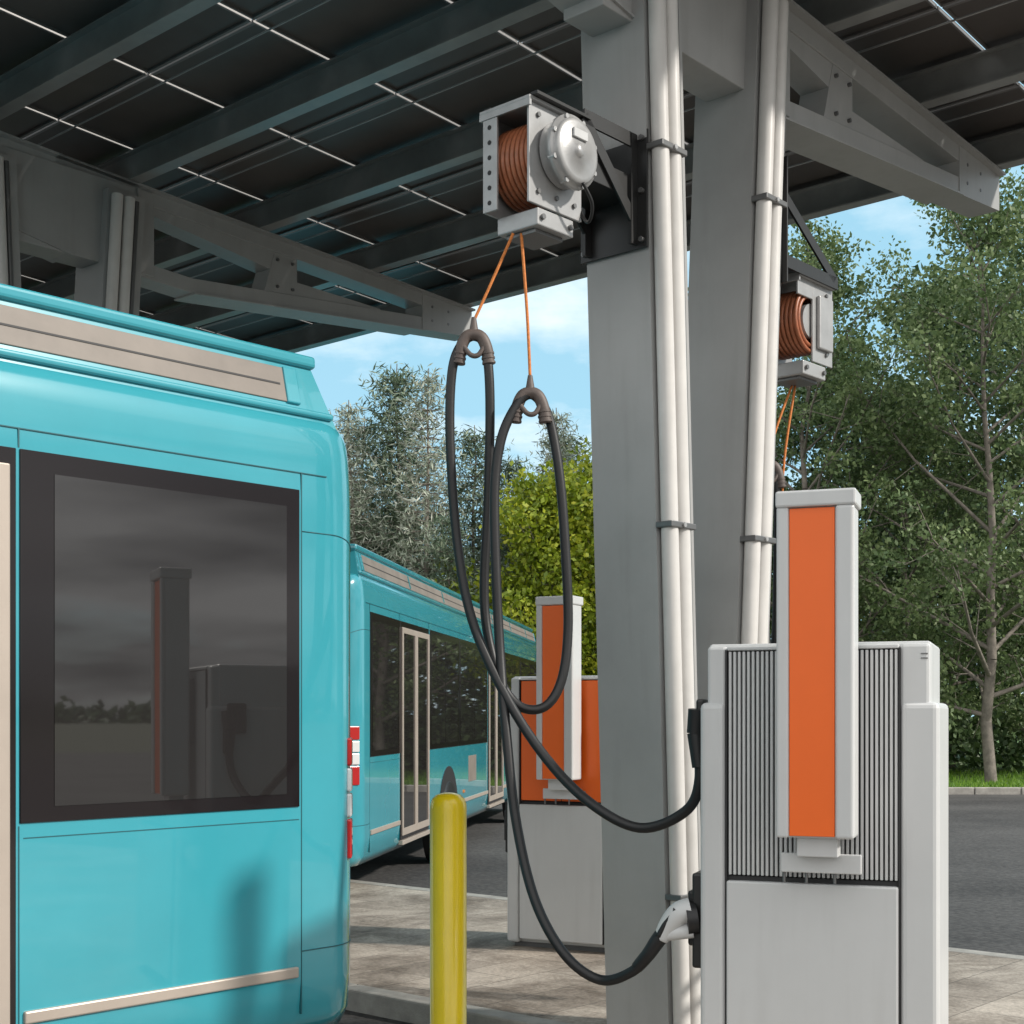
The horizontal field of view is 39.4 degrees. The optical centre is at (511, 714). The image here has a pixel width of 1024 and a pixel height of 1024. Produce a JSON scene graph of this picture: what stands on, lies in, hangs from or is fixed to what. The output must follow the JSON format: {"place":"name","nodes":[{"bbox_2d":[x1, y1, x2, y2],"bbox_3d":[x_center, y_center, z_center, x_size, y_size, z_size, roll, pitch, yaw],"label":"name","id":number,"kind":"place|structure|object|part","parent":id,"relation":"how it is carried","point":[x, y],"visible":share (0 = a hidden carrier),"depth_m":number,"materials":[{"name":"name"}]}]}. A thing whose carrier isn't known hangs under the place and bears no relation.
{"place":"outdoors","nodes":[
{"label":"outdoors","id":0,"kind":"place"},
{"bbox_2d":[296,0,1023,716],"label":"sky","id":1,"kind":"structure","parent":0,"point":[558,314],"materials":[{"name":"blue"}]},
{"bbox_2d":[337,794,1023,1023],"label":"road","id":2,"kind":"structure","parent":0,"point":[986,872],"depth_m":16.00,"materials":[{"name":"grey asphalt"}]},
{"bbox_2d":[0,283,352,1023],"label":"city bus","id":3,"kind":"object","parent":2,"relation":"on","point":[176,795],"visible":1,"depth_m":5.45,"materials":[{"name":"teal paint"}]},
{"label":"doors","id":4,"kind":"part","parent":3,"relation":"part of","materials":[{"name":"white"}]},
{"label":"windows","id":5,"kind":"part","parent":3,"relation":"part of","materials":[{"name":"black glass"}]},
{"bbox_2d":[350,544,535,866],"bbox_3d":[-1.640,0.049,19.388,2.564,3.338,13.660,0,0,8],"label":"city bus","id":6,"kind":"object","parent":2,"relation":"on","point":[425,726],"visible":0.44,"depth_m":14.79,"materials":[{"name":"teal paint"}]},
{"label":"doors","id":7,"kind":"part","parent":6,"relation":"part of","materials":[{"name":"beige metal"}]},
{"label":"windows","id":8,"kind":"part","parent":6,"relation":"part of","materials":[{"name":"black glass"}]},
{"bbox_2d":[430,792,466,1023],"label":"bollard","id":9,"kind":"object","parent":2,"relation":"on","point":[448,907],"visible":1,"depth_m":6.92,"materials":[{"name":"yellow metal"}]},
{"bbox_2d":[346,880,1023,1023],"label":"kerb","id":10,"kind":"structure","parent":2,"relation":"on","point":[395,1005],"depth_m":8.08,"materials":[{"name":"concrete"}]},
{"bbox_2d":[0,131,474,340],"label":"canopy frame","id":11,"kind":"object","parent":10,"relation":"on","point":[95,226],"visible":0.48,"depth_m":10.24,"materials":[{"name":"paint"}]},
{"bbox_2d":[349,882,1023,1023],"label":"paving","id":12,"kind":"structure","parent":0,"point":[390,938],"depth_m":9.02,"materials":[{"name":"grey concrete"}]},
{"bbox_2d":[504,595,604,951],"bbox_3d":[0.408,0.405,9.894,0.926,2.390,0.792,0,0,27],"label":"charging station","id":13,"kind":"object","parent":12,"relation":"on","point":[562,827],"visible":0.5,"depth_m":9.64,"materials":[{"name":"white metal"}]},
{"bbox_2d":[548,0,1005,1023],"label":"canopy frame","id":14,"kind":"object","parent":12,"relation":"on","point":[684,390],"visible":0.88,"depth_m":6.75,"materials":[{"name":"paint"}]},
{"bbox_2d":[0,0,1023,352],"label":"solar canopy","id":15,"kind":"object","parent":14,"relation":"attached to","point":[350,130],"visible":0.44,"depth_m":9.32,"materials":[{"name":"metal"}]},
{"bbox_2d":[479,90,647,263],"bbox_3d":[0.244,-2.347,6.301,0.420,0.598,0.748,0,0,41],"label":"cable reel","id":16,"kind":"object","parent":14,"relation":"attached to","point":[542,151],"visible":1,"depth_m":6.13,"materials":[{"name":"metal"}]},
{"bbox_2d":[445,233,700,985],"bbox_3d":[0.283,-0.502,5.811,1.228,3.122,0.396,0,0,44],"label":"charging cable","id":17,"kind":"object","parent":16,"relation":"attached to","point":[679,919],"visible":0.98,"depth_m":6.02,"materials":[{"name":"black rubber"}]},
{"bbox_2d":[777,156,837,388],"bbox_3d":[1.470,-2.327,7.667,0.386,1.058,0.633,0,0,41],"label":"cable reel","id":18,"kind":"object","parent":14,"relation":"attached to","point":[806,316],"visible":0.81,"depth_m":7.67,"materials":[{"name":"metal"}]},
{"bbox_2d":[769,386,795,642],"bbox_3d":[1.463,-0.439,6.856,0.366,2.749,1.941,0,0,0],"label":"charging cable","id":19,"kind":"object","parent":18,"relation":"attached to","point":[779,479],"visible":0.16,"depth_m":7.72,"materials":[{"name":"black rubber"}]},
{"bbox_2d":[688,488,947,1023],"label":"charging station","id":20,"kind":"object","parent":12,"relation":"on","point":[818,893],"visible":0.98,"depth_m":5.13,"materials":[{"name":"grey metal"}]},
{"bbox_2d":[948,734,1023,786],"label":"grass verge","id":21,"kind":"object","parent":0,"point":[982,768],"depth_m":39.62,"materials":[{"name":"plant"}]},
{"bbox_2d":[337,413,407,556],"bbox_3d":[-4.307,-3.377,40.300,5.476,10.157,5.286,0,0,33],"label":"pine tree","id":22,"kind":"object","parent":21,"relation":"on","point":[363,437],"visible":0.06,"depth_m":39.94,"materials":[{"name":"green plant"}]},
{"bbox_2d":[350,502,440,581],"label":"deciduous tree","id":23,"kind":"object","parent":21,"relation":"on","point":[407,545],"depth_m":48.56,"materials":[{"name":"green plant"}]},
{"bbox_2d":[345,361,491,603],"bbox_3d":[-2.959,-3.971,39.131,5.980,11.352,5.291,0,0,25],"label":"pine tree","id":24,"kind":"object","parent":21,"relation":"on","point":[396,388],"visible":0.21,"depth_m":38.74,"materials":[{"name":"green plant"}]},
{"bbox_2d":[373,363,490,602],"bbox_3d":[-2.105,-3.630,36.818,3.893,10.667,4.159,0,0,-40],"label":"pine tree","id":25,"kind":"object","parent":21,"relation":"on","point":[428,483],"visible":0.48,"depth_m":36.74,"materials":[{"name":"green plant"}]},
{"bbox_2d":[414,513,478,601],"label":"pine tree","id":26,"kind":"object","parent":21,"relation":"on","point":[445,531],"visible":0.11,"depth_m":35.10,"materials":[{"name":"green plant"}]},
{"bbox_2d":[422,424,514,592],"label":"pine tree","id":27,"kind":"object","parent":21,"relation":"on","point":[470,447],"visible":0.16,"depth_m":40.18,"materials":[{"name":"green plant"}]},
{"bbox_2d":[433,457,597,675],"bbox_3d":[0.713,-2.363,35.546,5.819,8.140,5.362,0,0,-29],"label":"maple tree","id":28,"kind":"object","parent":21,"relation":"on","point":[535,504],"visible":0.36,"depth_m":34.69,"materials":[{"name":"green plant"}]},
{"bbox_2d":[466,455,585,670],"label":"pine tree","id":29,"kind":"object","parent":21,"relation":"on","point":[512,475],"visible":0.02,"depth_m":40.47,"materials":[{"name":"green plant"}]},
{"bbox_2d":[504,438,597,674],"bbox_3d":[3.197,-2.708,36.448,6.325,8.848,5.828,0,0,37],"label":"maple tree","id":30,"kind":"object","parent":21,"relation":"on","point":[588,465],"visible":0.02,"depth_m":36.22,"materials":[{"name":"green plant"}]},
{"bbox_2d":[529,408,583,572],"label":"pine tree","id":31,"kind":"object","parent":21,"relation":"on","point":[559,421],"visible":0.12,"depth_m":38.56,"materials":[{"name":"green plant"}]},
{"bbox_2d":[530,429,591,570],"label":"pine tree","id":32,"kind":"object","parent":21,"relation":"on","point":[577,443],"visible":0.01,"depth_m":41.62,"materials":[{"name":"green plant"}]},
{"bbox_2d":[376,409,1023,756],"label":"background trees","id":33,"kind":"object","parent":21,"relation":"on","point":[974,681],"visible":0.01,"depth_m":50.87,"materials":[{"name":"green plant"}]},
{"bbox_2d":[688,215,965,742],"bbox_3d":[6.966,-5.689,36.221,8.326,14.795,7.825,0,0,13],"label":"deciduous tree","id":34,"kind":"object","parent":21,"relation":"on","point":[847,400],"visible":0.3,"depth_m":34.83,"materials":[{"name":"green plant"}]},
{"bbox_2d":[769,349,968,642],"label":"deciduous tree","id":35,"kind":"object","parent":21,"relation":"on","point":[888,569],"visible":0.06,"depth_m":40.06,"materials":[{"name":"green plant"}]},
{"bbox_2d":[775,166,1023,781],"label":"deciduous tree","id":36,"kind":"object","parent":21,"relation":"on","point":[970,236],"visible":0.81,"depth_m":33.69,"materials":[{"name":"green plant"}]},
{"bbox_2d":[784,370,1023,734],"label":"deciduous tree","id":37,"kind":"object","parent":21,"relation":"on","point":[883,506],"visible":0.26,"depth_m":35.95,"materials":[{"name":"green plant"}]},
{"bbox_2d":[839,254,1023,767],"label":"deciduous tree","id":38,"kind":"object","parent":21,"relation":"on","point":[957,383],"visible":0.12,"depth_m":41.96,"materials":[{"name":"green plant"}]},
{"bbox_2d":[898,198,1023,765],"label":"deciduous tree","id":39,"kind":"object","parent":21,"relation":"on","point":[1017,726],"visible":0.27,"depth_m":37.12,"materials":[{"name":"green plant"}]},
{"bbox_2d":[940,650,1023,774],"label":"undergrowth","id":40,"kind":"object","parent":21,"relation":"on","point":[973,759],"visible":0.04,"depth_m":39.30,"materials":[{"name":"green plant"}]},
{"bbox_2d":[987,374,1023,669],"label":"deciduous tree","id":41,"kind":"object","parent":21,"relation":"on","point":[1019,516],"visible":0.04,"depth_m":44.06,"materials":[{"name":"green plant"}]},
{"label":"ground","id":42,"kind":"structure","parent":0,"visible":0},
{"bbox_2d":[328,400,403,558],"bbox_3d":[-4.146,-3.303,37.691,3.899,10.001,3.650,0,0,-19],"label":"pine tree","id":43,"kind":"object","parent":42,"relation":"on","point":[348,438],"visible":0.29,"depth_m":37.56,"materials":[{"name":"green plant"}]},
{"bbox_2d":[489,501,557,637],"bbox_3d":[0.272,-2.083,37.742,3.911,7.516,4.052,0,0,45],"label":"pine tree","id":44,"kind":"object","parent":42,"relation":"on","point":[502,557],"visible":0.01,"depth_m":37.58,"materials":[{"name":"green plant"}]},
{"bbox_2d":[948,787,1023,793],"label":"kerb","id":45,"kind":"structure","parent":42,"relation":"on","point":[985,790],"depth_m":30.86,"materials":[{"name":"concrete"}]}
]}

